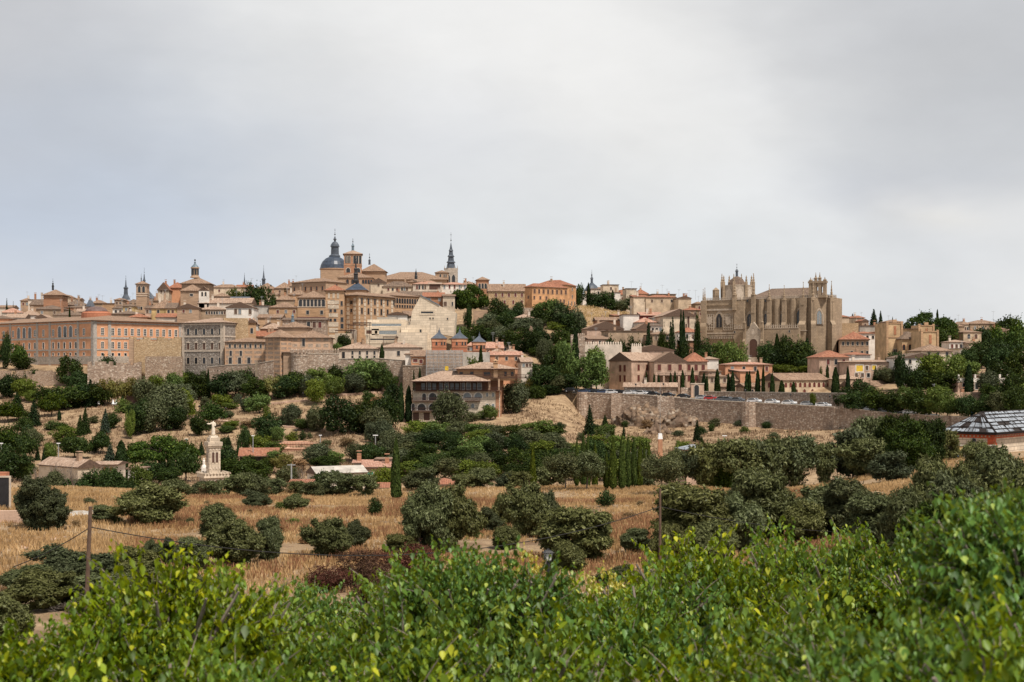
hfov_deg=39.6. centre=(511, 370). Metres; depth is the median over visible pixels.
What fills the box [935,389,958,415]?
broadleaf tree
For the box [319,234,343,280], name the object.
domed church
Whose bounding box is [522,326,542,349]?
evergreen tree
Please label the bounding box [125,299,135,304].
house
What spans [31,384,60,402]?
evergreen tree
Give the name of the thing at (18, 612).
olive tree
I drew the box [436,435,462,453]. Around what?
evergreen tree
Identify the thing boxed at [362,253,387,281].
tiled lantern church
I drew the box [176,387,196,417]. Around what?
broadleaf tree
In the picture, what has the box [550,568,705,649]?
mulberry tree
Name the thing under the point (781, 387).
cypress tree
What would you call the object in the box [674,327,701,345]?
house
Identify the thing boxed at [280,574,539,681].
mulberry tree
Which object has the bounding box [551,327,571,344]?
evergreen tree
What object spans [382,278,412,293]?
row house
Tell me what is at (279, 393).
evergreen tree
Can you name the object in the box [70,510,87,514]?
concrete slab
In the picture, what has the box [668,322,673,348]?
fir tree
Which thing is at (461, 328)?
broadleaf tree
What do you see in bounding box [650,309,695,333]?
gabled hall
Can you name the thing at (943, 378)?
evergreen tree
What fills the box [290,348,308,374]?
wall tower
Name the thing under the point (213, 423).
statue
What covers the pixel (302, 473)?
bare tree
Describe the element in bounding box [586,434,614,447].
broadleaf tree
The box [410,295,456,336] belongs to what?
museum
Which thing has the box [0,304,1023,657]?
ground
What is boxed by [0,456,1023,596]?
dry grass
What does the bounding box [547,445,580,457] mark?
evergreen tree
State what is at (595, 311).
slope grass
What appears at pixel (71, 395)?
evergreen tree
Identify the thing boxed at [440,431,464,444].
broadleaf tree
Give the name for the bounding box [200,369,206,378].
broadleaf tree
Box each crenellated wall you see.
[585,341,621,387]
[631,343,641,352]
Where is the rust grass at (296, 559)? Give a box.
[124,486,850,579]
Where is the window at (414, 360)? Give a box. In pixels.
[412,358,417,362]
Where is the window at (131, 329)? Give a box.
[130,328,133,335]
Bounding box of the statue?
[207,421,215,434]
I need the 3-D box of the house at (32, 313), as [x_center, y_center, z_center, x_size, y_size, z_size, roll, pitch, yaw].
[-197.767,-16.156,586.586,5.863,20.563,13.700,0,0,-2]
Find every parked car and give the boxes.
[564,387,577,391]
[578,389,589,391]
[597,389,606,392]
[605,390,617,392]
[623,390,634,393]
[635,391,647,393]
[647,391,660,395]
[661,392,675,395]
[677,393,690,397]
[695,395,705,398]
[704,395,716,399]
[721,397,732,400]
[730,397,744,401]
[747,398,761,402]
[764,399,779,402]
[781,400,796,403]
[800,401,815,405]
[815,402,831,405]
[902,409,918,413]
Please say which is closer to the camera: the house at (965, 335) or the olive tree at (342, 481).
the olive tree at (342, 481)
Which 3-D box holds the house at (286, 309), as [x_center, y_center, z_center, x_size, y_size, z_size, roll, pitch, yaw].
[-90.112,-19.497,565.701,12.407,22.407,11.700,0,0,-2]
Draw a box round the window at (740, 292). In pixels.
[736,286,743,298]
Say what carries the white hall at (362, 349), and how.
on the ground at (566, 400)
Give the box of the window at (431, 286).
[428,283,441,290]
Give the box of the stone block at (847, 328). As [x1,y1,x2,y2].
[842,323,857,336]
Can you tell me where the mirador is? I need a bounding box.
[475,277,489,297]
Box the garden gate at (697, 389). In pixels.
[690,383,704,396]
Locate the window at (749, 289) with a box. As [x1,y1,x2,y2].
[748,286,751,296]
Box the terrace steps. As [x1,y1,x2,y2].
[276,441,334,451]
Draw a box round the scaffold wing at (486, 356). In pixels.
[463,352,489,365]
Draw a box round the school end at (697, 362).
[684,352,708,386]
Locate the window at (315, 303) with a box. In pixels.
[313,299,317,305]
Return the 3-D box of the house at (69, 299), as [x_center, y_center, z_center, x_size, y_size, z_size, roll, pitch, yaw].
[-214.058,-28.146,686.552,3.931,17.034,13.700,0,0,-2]
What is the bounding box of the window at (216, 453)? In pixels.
[215,451,218,462]
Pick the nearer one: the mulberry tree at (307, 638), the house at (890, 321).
the mulberry tree at (307, 638)
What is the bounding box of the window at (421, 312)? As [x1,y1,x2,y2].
[419,310,434,314]
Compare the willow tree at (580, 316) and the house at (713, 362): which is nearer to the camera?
the house at (713, 362)
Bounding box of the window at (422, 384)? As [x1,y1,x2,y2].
[421,383,425,389]
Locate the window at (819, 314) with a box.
[816,308,823,323]
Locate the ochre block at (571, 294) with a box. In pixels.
[540,279,576,311]
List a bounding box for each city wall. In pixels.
[207,360,273,380]
[308,348,338,380]
[338,358,404,389]
[403,365,425,394]
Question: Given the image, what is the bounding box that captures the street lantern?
[542,548,553,572]
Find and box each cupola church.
[42,281,69,306]
[585,274,597,293]
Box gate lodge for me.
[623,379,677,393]
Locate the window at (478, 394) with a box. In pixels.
[473,392,482,397]
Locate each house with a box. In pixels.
[0,305,18,311]
[0,312,16,321]
[2,308,23,315]
[6,309,30,319]
[20,295,29,312]
[23,308,39,318]
[27,292,42,310]
[29,294,43,309]
[35,314,52,318]
[36,305,72,316]
[37,451,102,480]
[52,304,80,317]
[64,300,88,310]
[68,295,76,302]
[68,297,86,306]
[76,306,85,312]
[86,298,94,306]
[93,298,105,306]
[96,461,127,477]
[101,300,116,312]
[111,307,144,316]
[112,300,122,312]
[114,294,128,306]
[122,296,139,311]
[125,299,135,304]
[125,466,150,479]
[129,308,151,318]
[144,300,154,316]
[150,295,167,319]
[153,290,166,304]
[155,313,176,321]
[157,279,172,302]
[164,301,179,312]
[169,279,181,303]
[176,300,201,321]
[197,294,256,308]
[201,299,225,319]
[214,279,244,294]
[214,293,230,297]
[224,338,264,364]
[225,302,257,321]
[236,283,253,291]
[248,315,256,337]
[252,296,270,314]
[252,317,259,330]
[256,328,274,339]
[257,314,285,330]
[259,283,274,292]
[259,319,279,330]
[263,316,271,326]
[266,289,279,301]
[268,295,296,317]
[274,279,289,296]
[276,287,294,304]
[281,318,328,335]
[288,283,305,305]
[352,450,378,464]
[361,453,391,474]
[369,278,386,293]
[374,457,392,460]
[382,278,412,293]
[386,312,408,320]
[397,289,439,297]
[402,306,414,324]
[404,353,412,364]
[410,350,425,364]
[412,279,442,291]
[422,291,444,306]
[442,282,466,293]
[442,294,455,311]
[463,278,475,289]
[467,336,473,351]
[486,339,503,351]
[488,349,523,384]
[506,342,516,350]
[513,310,533,318]
[516,355,532,383]
[581,320,623,335]
[585,335,609,343]
[590,287,599,296]
[592,311,619,326]
[600,280,618,307]
[600,324,652,348]
[609,289,620,304]
[609,312,620,316]
[618,314,639,329]
[619,287,623,300]
[622,288,636,311]
[627,345,674,356]
[629,291,647,313]
[630,319,650,329]
[633,318,657,326]
[637,309,660,319]
[638,283,648,295]
[644,327,668,345]
[645,293,676,312]
[647,291,675,296]
[649,317,662,331]
[673,289,691,309]
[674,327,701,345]
[676,336,702,352]
[684,304,700,324]
[691,296,700,308]
[699,369,721,375]
[699,373,726,390]
[704,352,719,369]
[717,355,773,384]
[728,369,756,382]
[806,350,850,377]
[838,357,888,380]
[842,315,848,322]
[843,349,871,360]
[849,312,864,322]
[855,312,869,324]
[858,320,875,331]
[858,332,874,359]
[878,315,899,322]
[885,353,934,381]
[903,329,917,331]
[940,338,965,348]
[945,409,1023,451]
[949,348,969,355]
[951,387,983,399]
[953,329,981,341]
[956,318,969,330]
[958,324,964,331]
[963,337,978,347]
[967,317,997,330]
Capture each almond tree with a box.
[540,449,581,486]
[571,448,608,488]
[639,451,687,485]
[664,447,693,481]
[673,446,699,483]
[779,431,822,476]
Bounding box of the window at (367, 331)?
[365,329,378,334]
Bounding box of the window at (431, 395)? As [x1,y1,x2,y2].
[428,392,436,399]
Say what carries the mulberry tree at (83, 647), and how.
on the ground at (566, 400)
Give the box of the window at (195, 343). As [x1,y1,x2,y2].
[194,342,197,349]
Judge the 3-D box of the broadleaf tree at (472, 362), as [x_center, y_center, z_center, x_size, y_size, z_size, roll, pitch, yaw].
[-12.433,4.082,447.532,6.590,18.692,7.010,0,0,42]
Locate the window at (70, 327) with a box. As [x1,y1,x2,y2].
[69,325,72,336]
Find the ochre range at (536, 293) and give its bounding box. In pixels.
[523,283,567,307]
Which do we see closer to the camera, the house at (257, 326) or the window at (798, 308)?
the house at (257, 326)
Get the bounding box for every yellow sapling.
[511,542,544,582]
[575,564,603,601]
[591,560,625,610]
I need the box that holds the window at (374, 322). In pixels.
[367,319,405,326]
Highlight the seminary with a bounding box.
[345,292,396,343]
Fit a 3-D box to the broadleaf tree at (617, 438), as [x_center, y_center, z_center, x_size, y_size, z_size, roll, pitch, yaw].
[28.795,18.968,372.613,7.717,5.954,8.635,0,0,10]
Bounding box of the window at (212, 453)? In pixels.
[211,452,214,462]
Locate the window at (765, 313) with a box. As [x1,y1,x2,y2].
[764,311,766,325]
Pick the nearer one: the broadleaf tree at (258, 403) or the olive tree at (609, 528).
the olive tree at (609, 528)
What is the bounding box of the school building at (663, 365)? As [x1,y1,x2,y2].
[648,352,687,393]
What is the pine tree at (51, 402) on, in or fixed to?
on the ground at (566, 400)
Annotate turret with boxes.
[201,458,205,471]
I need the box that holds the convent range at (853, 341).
[837,331,869,353]
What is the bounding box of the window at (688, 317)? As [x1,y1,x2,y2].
[687,316,689,327]
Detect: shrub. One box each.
[20,423,36,433]
[24,427,48,445]
[43,420,58,429]
[71,520,81,526]
[83,497,98,503]
[89,415,98,422]
[113,398,133,412]
[113,515,123,522]
[184,517,194,523]
[196,484,207,494]
[198,395,210,405]
[232,394,242,403]
[240,420,254,427]
[262,405,270,416]
[273,501,286,509]
[283,481,294,493]
[284,431,298,440]
[286,518,300,523]
[287,458,307,471]
[298,429,306,440]
[298,537,308,543]
[299,561,355,592]
[331,546,391,587]
[338,436,355,446]
[340,564,405,607]
[361,389,374,402]
[365,539,442,576]
[366,494,382,514]
[464,411,481,421]
[474,530,483,538]
[477,410,484,418]
[546,321,565,329]
[555,422,566,428]
[576,431,585,440]
[595,489,615,506]
[621,420,629,426]
[621,511,641,517]
[640,419,652,428]
[671,430,684,436]
[671,441,691,447]
[694,426,707,434]
[706,417,720,426]
[708,423,714,430]
[733,420,741,425]
[738,426,749,432]
[760,421,772,428]
[767,431,780,438]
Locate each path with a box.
[187,416,244,424]
[196,399,307,411]
[280,425,339,431]
[330,391,383,395]
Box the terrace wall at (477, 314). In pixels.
[473,311,490,325]
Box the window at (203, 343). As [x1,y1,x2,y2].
[202,342,205,349]
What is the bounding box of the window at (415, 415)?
[412,412,419,420]
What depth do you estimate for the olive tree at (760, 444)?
178.31 m
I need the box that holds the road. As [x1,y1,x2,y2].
[572,391,938,414]
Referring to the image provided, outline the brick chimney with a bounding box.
[658,433,662,458]
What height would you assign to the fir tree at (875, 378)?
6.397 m
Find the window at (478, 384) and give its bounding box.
[477,383,481,389]
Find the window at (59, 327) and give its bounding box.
[58,326,61,336]
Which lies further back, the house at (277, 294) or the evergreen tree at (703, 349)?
the house at (277, 294)
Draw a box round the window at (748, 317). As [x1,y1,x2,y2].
[746,311,750,326]
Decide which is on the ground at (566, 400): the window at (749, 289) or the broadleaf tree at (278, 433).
the broadleaf tree at (278, 433)
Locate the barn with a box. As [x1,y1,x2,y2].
[306,465,367,490]
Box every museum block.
[335,333,352,342]
[349,329,356,342]
[365,327,400,343]
[367,319,408,326]
[367,335,396,346]
[378,317,397,318]
[397,332,427,349]
[401,325,437,349]
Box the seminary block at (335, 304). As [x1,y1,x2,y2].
[324,285,346,348]
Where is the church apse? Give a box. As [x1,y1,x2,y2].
[337,273,374,292]
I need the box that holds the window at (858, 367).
[855,364,863,371]
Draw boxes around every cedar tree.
[100,408,111,433]
[103,444,115,460]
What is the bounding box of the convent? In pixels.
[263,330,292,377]
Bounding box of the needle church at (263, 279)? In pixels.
[261,270,265,284]
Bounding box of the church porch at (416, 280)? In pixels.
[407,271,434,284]
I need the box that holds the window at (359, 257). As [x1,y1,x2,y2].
[358,256,361,263]
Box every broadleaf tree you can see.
[0,450,38,480]
[10,376,38,400]
[17,462,36,479]
[23,390,37,401]
[42,439,57,457]
[47,425,76,442]
[61,369,86,385]
[67,379,93,402]
[96,377,118,402]
[104,379,129,401]
[122,376,136,395]
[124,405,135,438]
[127,461,152,485]
[147,373,167,385]
[162,372,184,385]
[173,371,188,383]
[174,381,197,401]
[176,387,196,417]
[185,370,194,382]
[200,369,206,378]
[206,370,235,397]
[211,392,233,404]
[217,425,233,432]
[221,402,238,407]
[221,420,239,427]
[224,368,248,394]
[226,286,244,296]
[243,393,270,412]
[249,433,272,447]
[263,375,282,398]
[263,440,286,452]
[267,450,286,459]
[267,454,293,468]
[269,426,285,440]
[275,370,305,395]
[293,417,308,428]
[303,367,334,389]
[303,378,325,403]
[308,454,340,465]
[324,376,346,394]
[327,450,344,462]
[333,342,342,349]
[341,357,377,390]
[357,439,386,458]
[368,360,390,390]
[369,465,390,489]
[379,370,398,389]
[382,380,403,408]
[389,441,418,453]
[400,431,422,443]
[400,460,421,478]
[401,420,431,432]
[413,455,443,476]
[419,448,458,463]
[422,418,450,434]
[431,456,465,478]
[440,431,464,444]
[446,420,468,434]
[448,459,476,475]
[449,446,473,462]
[453,433,491,453]
[456,325,468,335]
[462,427,491,442]
[463,422,493,433]
[467,355,478,363]
[471,458,503,477]
[482,402,498,419]
[490,310,515,329]
[500,423,522,435]
[500,433,524,445]
[504,436,530,453]
[507,316,540,333]
[519,418,561,433]
[522,457,545,471]
[524,379,534,387]
[526,439,555,453]
[529,307,550,324]
[532,296,559,322]
[543,431,566,441]
[545,424,566,434]
[548,375,565,388]
[554,337,576,375]
[560,372,580,388]
[566,441,586,451]
[569,347,609,388]
[584,344,607,388]
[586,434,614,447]
[593,423,618,435]
[602,440,625,453]
[609,433,632,449]
[624,436,651,451]
[656,326,670,347]
[711,339,730,363]
[724,340,748,362]
[772,364,798,372]
[798,365,806,372]
[809,393,816,404]
[894,386,925,411]
[914,351,946,376]
[923,384,950,414]
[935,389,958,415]
[940,352,965,378]
[943,398,965,415]
[960,360,980,377]
[985,390,1009,410]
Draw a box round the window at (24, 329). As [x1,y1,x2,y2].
[22,327,25,337]
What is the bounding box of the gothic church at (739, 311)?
[700,264,841,361]
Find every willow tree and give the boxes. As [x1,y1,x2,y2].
[21,427,40,445]
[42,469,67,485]
[131,375,156,400]
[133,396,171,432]
[146,379,190,414]
[224,410,234,418]
[239,395,251,411]
[274,465,301,482]
[280,403,302,425]
[297,374,318,396]
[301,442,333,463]
[305,403,324,431]
[321,439,331,444]
[343,372,367,393]
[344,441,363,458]
[358,405,392,426]
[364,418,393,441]
[375,435,402,456]
[379,427,403,440]
[386,448,412,463]
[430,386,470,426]
[458,451,492,463]
[472,311,496,325]
[480,423,504,435]
[481,318,502,333]
[482,430,505,445]
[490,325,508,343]
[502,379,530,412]
[515,428,546,444]
[520,315,544,330]
[535,337,550,364]
[541,338,553,351]
[543,434,571,450]
[547,297,566,323]
[568,304,588,333]
[614,299,628,311]
[625,449,657,460]
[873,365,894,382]
[975,367,1002,396]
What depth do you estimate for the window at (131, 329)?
517.36 m
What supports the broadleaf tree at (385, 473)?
on the ground at (566, 400)
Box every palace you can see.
[0,306,181,365]
[181,318,258,375]
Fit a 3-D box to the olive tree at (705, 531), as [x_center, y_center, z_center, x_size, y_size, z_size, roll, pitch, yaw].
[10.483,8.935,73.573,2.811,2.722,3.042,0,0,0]
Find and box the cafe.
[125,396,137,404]
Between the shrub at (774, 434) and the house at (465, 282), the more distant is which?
the house at (465, 282)
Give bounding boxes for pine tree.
[0,398,22,421]
[0,421,25,450]
[8,338,27,361]
[10,408,28,417]
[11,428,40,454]
[31,388,67,415]
[56,431,93,457]
[57,422,70,428]
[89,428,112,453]
[126,444,147,463]
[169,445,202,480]
[180,435,202,460]
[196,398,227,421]
[261,455,274,468]
[973,325,992,343]
[977,335,1023,358]
[988,322,1001,342]
[991,323,1023,349]
[993,314,1020,329]
[1007,315,1023,337]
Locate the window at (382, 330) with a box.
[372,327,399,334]
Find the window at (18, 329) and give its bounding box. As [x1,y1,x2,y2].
[17,327,20,337]
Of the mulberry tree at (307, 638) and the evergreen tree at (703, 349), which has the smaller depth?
the mulberry tree at (307, 638)
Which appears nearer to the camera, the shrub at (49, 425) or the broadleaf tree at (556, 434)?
the broadleaf tree at (556, 434)
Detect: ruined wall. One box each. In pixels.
[0,370,74,385]
[87,361,141,384]
[129,337,181,381]
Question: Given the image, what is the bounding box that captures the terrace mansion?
[950,374,1007,392]
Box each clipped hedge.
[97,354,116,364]
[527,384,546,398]
[541,384,563,394]
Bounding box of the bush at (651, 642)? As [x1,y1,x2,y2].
[549,591,797,681]
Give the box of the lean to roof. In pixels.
[238,448,279,461]
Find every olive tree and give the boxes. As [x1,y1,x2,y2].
[0,563,56,587]
[0,590,35,646]
[1,567,85,610]
[13,474,72,530]
[20,542,125,575]
[65,571,147,608]
[92,503,115,522]
[103,545,162,571]
[106,479,190,523]
[110,559,167,586]
[140,538,160,560]
[158,537,178,565]
[161,479,192,494]
[163,568,221,592]
[172,534,211,569]
[187,480,204,495]
[197,502,237,537]
[198,479,223,495]
[202,517,266,564]
[220,472,256,494]
[236,471,272,494]
[239,488,273,506]
[255,514,285,561]
[262,477,288,494]
[283,493,309,509]
[287,480,303,494]
[296,515,353,557]
[297,481,329,496]
[318,469,353,495]
[345,519,370,547]
[347,473,379,495]
[381,533,417,553]
[398,481,454,549]
[401,466,441,488]
[426,482,489,549]
[451,473,475,487]
[468,466,498,487]
[478,505,504,532]
[491,525,521,548]
[492,479,554,536]
[492,493,511,525]
[493,471,512,486]
[504,470,534,486]
[529,505,615,560]
[535,489,560,525]
[536,465,567,486]
[542,539,587,572]
[588,563,640,585]
[602,523,612,535]
[619,527,649,552]
[631,460,655,486]
[647,478,741,550]
[647,521,688,558]
[685,439,721,485]
[688,518,741,561]
[710,435,765,483]
[720,481,739,497]
[723,491,768,550]
[731,464,798,538]
[738,435,767,473]
[753,431,809,486]
[780,500,827,543]
[791,482,841,535]
[801,441,838,482]
[814,474,879,536]
[829,425,869,477]
[834,433,887,475]
[837,490,889,548]
[850,414,885,439]
[865,449,915,480]
[876,483,932,554]
[908,453,981,503]
[925,468,992,520]
[942,426,963,459]
[960,440,991,470]
[968,442,1023,489]
[976,464,1023,501]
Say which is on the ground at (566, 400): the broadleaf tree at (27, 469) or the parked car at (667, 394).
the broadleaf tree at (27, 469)
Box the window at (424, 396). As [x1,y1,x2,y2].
[422,393,426,399]
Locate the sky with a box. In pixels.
[0,0,1023,325]
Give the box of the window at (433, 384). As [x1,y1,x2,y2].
[432,383,436,389]
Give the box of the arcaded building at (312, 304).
[296,291,325,317]
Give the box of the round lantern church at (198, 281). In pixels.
[179,259,215,297]
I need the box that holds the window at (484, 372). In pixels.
[483,371,490,376]
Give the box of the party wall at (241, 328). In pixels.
[223,318,247,339]
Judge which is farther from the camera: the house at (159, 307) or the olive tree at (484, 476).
the house at (159, 307)
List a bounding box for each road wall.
[681,387,690,394]
[704,391,846,406]
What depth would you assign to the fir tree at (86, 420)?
402.64 m
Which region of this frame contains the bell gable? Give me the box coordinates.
[199,287,209,307]
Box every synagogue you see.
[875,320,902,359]
[911,322,934,330]
[911,328,938,349]
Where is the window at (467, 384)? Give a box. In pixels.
[466,383,470,389]
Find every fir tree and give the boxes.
[11,393,24,409]
[28,399,42,425]
[35,448,40,459]
[41,448,45,460]
[74,415,86,434]
[81,408,91,433]
[82,379,97,406]
[198,442,205,454]
[224,435,232,449]
[582,405,596,435]
[601,415,608,425]
[644,322,652,345]
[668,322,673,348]
[669,317,675,354]
[692,420,700,441]
[869,309,877,324]
[872,366,878,380]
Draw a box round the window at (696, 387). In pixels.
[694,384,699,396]
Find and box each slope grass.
[0,389,849,487]
[576,305,627,326]
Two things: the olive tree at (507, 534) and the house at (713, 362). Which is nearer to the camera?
the olive tree at (507, 534)
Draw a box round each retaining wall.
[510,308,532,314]
[577,392,967,430]
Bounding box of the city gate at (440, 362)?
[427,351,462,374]
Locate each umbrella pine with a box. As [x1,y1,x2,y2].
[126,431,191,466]
[452,282,492,309]
[903,309,958,334]
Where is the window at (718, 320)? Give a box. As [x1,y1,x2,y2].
[714,311,722,327]
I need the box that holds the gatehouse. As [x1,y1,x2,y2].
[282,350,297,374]
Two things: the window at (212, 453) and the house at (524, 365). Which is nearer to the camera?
the window at (212, 453)
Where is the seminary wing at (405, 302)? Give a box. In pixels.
[385,292,419,312]
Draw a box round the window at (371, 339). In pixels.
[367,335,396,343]
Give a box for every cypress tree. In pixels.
[57,410,61,420]
[114,440,128,478]
[161,461,166,468]
[167,450,172,468]
[206,369,210,398]
[379,344,383,357]
[390,437,401,497]
[398,382,404,421]
[404,385,411,421]
[478,345,483,362]
[529,447,536,483]
[572,328,579,377]
[574,438,579,486]
[580,432,585,484]
[585,433,590,484]
[586,282,589,305]
[591,442,597,485]
[603,451,608,488]
[608,437,617,488]
[617,434,626,487]
[625,437,631,488]
[631,438,637,486]
[637,439,642,485]
[643,444,645,460]
[646,443,651,484]
[679,311,681,353]
[680,370,684,391]
[682,309,685,347]
[690,367,694,382]
[702,373,705,390]
[705,376,708,390]
[714,368,720,390]
[726,372,729,390]
[730,370,735,391]
[743,372,748,391]
[748,371,751,391]
[755,369,760,391]
[761,365,764,391]
[769,373,774,391]
[774,333,778,372]
[778,380,784,391]
[791,381,796,391]
[826,365,828,377]
[831,367,839,392]
[845,366,850,389]
[964,364,974,391]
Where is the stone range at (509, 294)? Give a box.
[487,280,525,308]
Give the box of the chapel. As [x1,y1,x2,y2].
[434,270,448,282]
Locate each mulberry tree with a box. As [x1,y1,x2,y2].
[0,614,117,681]
[0,643,184,681]
[6,580,229,681]
[7,617,142,681]
[10,598,166,681]
[60,538,302,681]
[79,600,314,681]
[152,632,332,681]
[182,558,328,680]
[252,616,393,681]
[262,573,362,636]
[270,584,335,665]
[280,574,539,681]
[291,635,484,681]
[300,583,383,663]
[326,542,532,663]
[362,535,552,658]
[362,584,612,681]
[428,635,622,681]
[439,535,590,658]
[508,595,664,681]
[516,563,648,662]
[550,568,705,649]
[579,548,742,647]
[602,523,768,625]
[602,623,741,681]
[637,581,869,670]
[657,539,833,637]
[673,607,884,681]
[716,624,963,681]
[723,580,987,681]
[731,576,904,656]
[735,513,840,612]
[756,591,1023,681]
[773,517,907,636]
[807,517,929,618]
[859,549,929,645]
[882,477,1023,630]
[883,549,947,631]
[896,485,1023,630]
[901,570,1023,681]
[908,533,1023,654]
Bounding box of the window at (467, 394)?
[462,392,471,397]
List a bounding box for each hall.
[337,338,378,357]
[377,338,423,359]
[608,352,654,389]
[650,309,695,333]
[720,383,726,390]
[725,374,755,391]
[735,383,760,391]
[760,373,829,391]
[828,374,863,387]
[839,380,888,390]
[896,331,910,353]
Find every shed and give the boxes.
[289,479,314,482]
[377,482,389,488]
[438,478,454,488]
[675,444,702,485]
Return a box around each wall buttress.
[129,338,133,364]
[255,361,257,376]
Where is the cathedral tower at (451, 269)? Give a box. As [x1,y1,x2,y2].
[444,240,457,281]
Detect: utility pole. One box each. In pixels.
[84,506,91,612]
[659,489,660,559]
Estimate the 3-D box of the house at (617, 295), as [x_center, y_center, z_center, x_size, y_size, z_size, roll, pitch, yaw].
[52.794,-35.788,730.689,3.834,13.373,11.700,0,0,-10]
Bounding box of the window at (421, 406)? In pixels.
[417,403,426,409]
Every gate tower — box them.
[431,328,446,349]
[451,328,467,351]
[471,332,485,351]
[578,333,584,371]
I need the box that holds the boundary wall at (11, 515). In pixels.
[0,510,22,522]
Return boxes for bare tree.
[46,460,67,476]
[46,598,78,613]
[61,463,82,485]
[295,466,306,478]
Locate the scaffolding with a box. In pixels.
[426,350,462,375]
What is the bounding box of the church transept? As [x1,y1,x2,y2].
[179,284,199,306]
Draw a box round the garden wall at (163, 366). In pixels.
[145,356,182,381]
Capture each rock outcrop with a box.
[611,401,661,426]
[642,422,672,434]
[654,408,698,427]
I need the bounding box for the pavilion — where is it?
[907,344,951,362]
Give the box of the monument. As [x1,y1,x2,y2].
[196,435,230,489]
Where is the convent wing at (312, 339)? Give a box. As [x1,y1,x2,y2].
[292,330,334,352]
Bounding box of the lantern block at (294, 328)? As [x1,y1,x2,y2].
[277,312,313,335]
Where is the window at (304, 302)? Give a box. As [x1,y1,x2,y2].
[302,299,306,305]
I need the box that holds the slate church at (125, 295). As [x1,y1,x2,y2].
[122,280,130,299]
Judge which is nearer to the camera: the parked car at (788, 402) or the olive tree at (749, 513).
the olive tree at (749, 513)
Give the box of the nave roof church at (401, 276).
[387,272,447,283]
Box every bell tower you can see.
[135,277,149,313]
[343,241,362,274]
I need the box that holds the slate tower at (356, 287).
[346,258,369,293]
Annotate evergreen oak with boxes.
[709,461,736,487]
[873,406,914,444]
[882,418,937,469]
[893,499,963,555]
[904,411,946,462]
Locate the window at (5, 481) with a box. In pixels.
[0,476,10,509]
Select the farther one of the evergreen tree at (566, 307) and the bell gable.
the bell gable
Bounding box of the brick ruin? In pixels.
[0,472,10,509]
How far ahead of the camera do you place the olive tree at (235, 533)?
71.19 m
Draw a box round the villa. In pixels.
[411,359,524,421]
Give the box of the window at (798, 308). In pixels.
[797,308,798,323]
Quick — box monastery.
[292,278,347,295]
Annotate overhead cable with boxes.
[13,506,849,566]
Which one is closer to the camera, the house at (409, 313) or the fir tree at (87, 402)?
the fir tree at (87, 402)
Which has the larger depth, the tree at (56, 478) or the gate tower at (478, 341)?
the gate tower at (478, 341)
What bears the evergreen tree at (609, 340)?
on the ground at (566, 400)
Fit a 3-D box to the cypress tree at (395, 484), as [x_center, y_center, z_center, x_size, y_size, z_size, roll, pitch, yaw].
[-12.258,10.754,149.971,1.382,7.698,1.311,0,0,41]
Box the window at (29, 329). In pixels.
[28,327,31,337]
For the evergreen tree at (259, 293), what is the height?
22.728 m
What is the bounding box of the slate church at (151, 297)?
[143,272,153,299]
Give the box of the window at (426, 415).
[423,412,430,420]
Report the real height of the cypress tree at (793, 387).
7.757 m
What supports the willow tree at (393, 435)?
on the ground at (566, 400)
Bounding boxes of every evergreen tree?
[0,331,10,368]
[0,372,23,397]
[0,441,16,469]
[8,355,36,369]
[11,414,33,432]
[21,368,37,377]
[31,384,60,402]
[45,384,90,408]
[55,353,83,383]
[62,475,91,486]
[79,465,104,486]
[88,382,113,405]
[95,464,130,487]
[98,412,121,427]
[121,398,149,434]
[121,477,139,487]
[134,458,164,481]
[154,465,182,482]
[159,404,190,429]
[185,371,212,398]
[188,413,211,434]
[220,442,240,471]
[220,454,259,475]
[235,426,250,447]
[238,367,254,382]
[239,375,269,396]
[240,281,258,298]
[240,457,273,478]
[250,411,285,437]
[252,281,275,305]
[271,373,300,398]
[310,468,330,485]
[319,391,361,434]
[326,364,345,381]
[337,330,350,346]
[345,397,374,432]
[370,391,401,426]
[402,448,427,462]
[411,440,437,454]
[413,428,444,444]
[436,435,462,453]
[463,303,471,329]
[464,324,486,340]
[464,334,476,343]
[482,438,505,456]
[483,327,501,341]
[487,295,508,315]
[487,449,512,466]
[497,327,525,347]
[497,461,528,473]
[499,309,518,318]
[504,446,530,465]
[510,300,525,315]
[511,338,527,351]
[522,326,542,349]
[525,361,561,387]
[526,448,551,460]
[527,347,536,355]
[532,326,556,343]
[543,345,560,376]
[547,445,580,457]
[551,303,576,326]
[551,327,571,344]
[559,314,584,333]
[576,282,585,305]
[580,437,605,451]
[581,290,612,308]
[592,448,618,460]
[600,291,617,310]
[604,333,625,351]
[617,339,627,351]
[624,294,631,309]
[624,333,644,351]
[675,335,691,358]
[688,310,703,352]
[696,335,713,357]
[755,339,777,364]
[760,346,793,372]
[777,334,801,372]
[783,334,814,372]
[789,351,809,372]
[830,385,855,406]
[837,390,869,409]
[850,375,876,395]
[860,386,889,411]
[878,388,902,412]
[885,350,900,359]
[893,350,912,390]
[900,386,933,414]
[904,365,928,388]
[917,368,964,391]
[935,322,958,346]
[954,352,970,373]
[955,392,978,416]
[960,346,978,362]
[963,337,991,366]
[972,393,995,413]
[978,382,999,397]
[982,344,1010,369]
[989,359,1014,377]
[995,372,1023,393]
[1000,382,1023,410]
[1004,346,1023,375]
[1004,369,1023,384]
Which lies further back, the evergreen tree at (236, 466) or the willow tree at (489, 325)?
the willow tree at (489, 325)
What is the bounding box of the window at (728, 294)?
[725,286,731,299]
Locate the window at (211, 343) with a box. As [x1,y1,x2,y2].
[210,341,213,349]
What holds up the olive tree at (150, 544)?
on the ground at (566, 400)
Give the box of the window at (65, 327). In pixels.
[63,325,66,336]

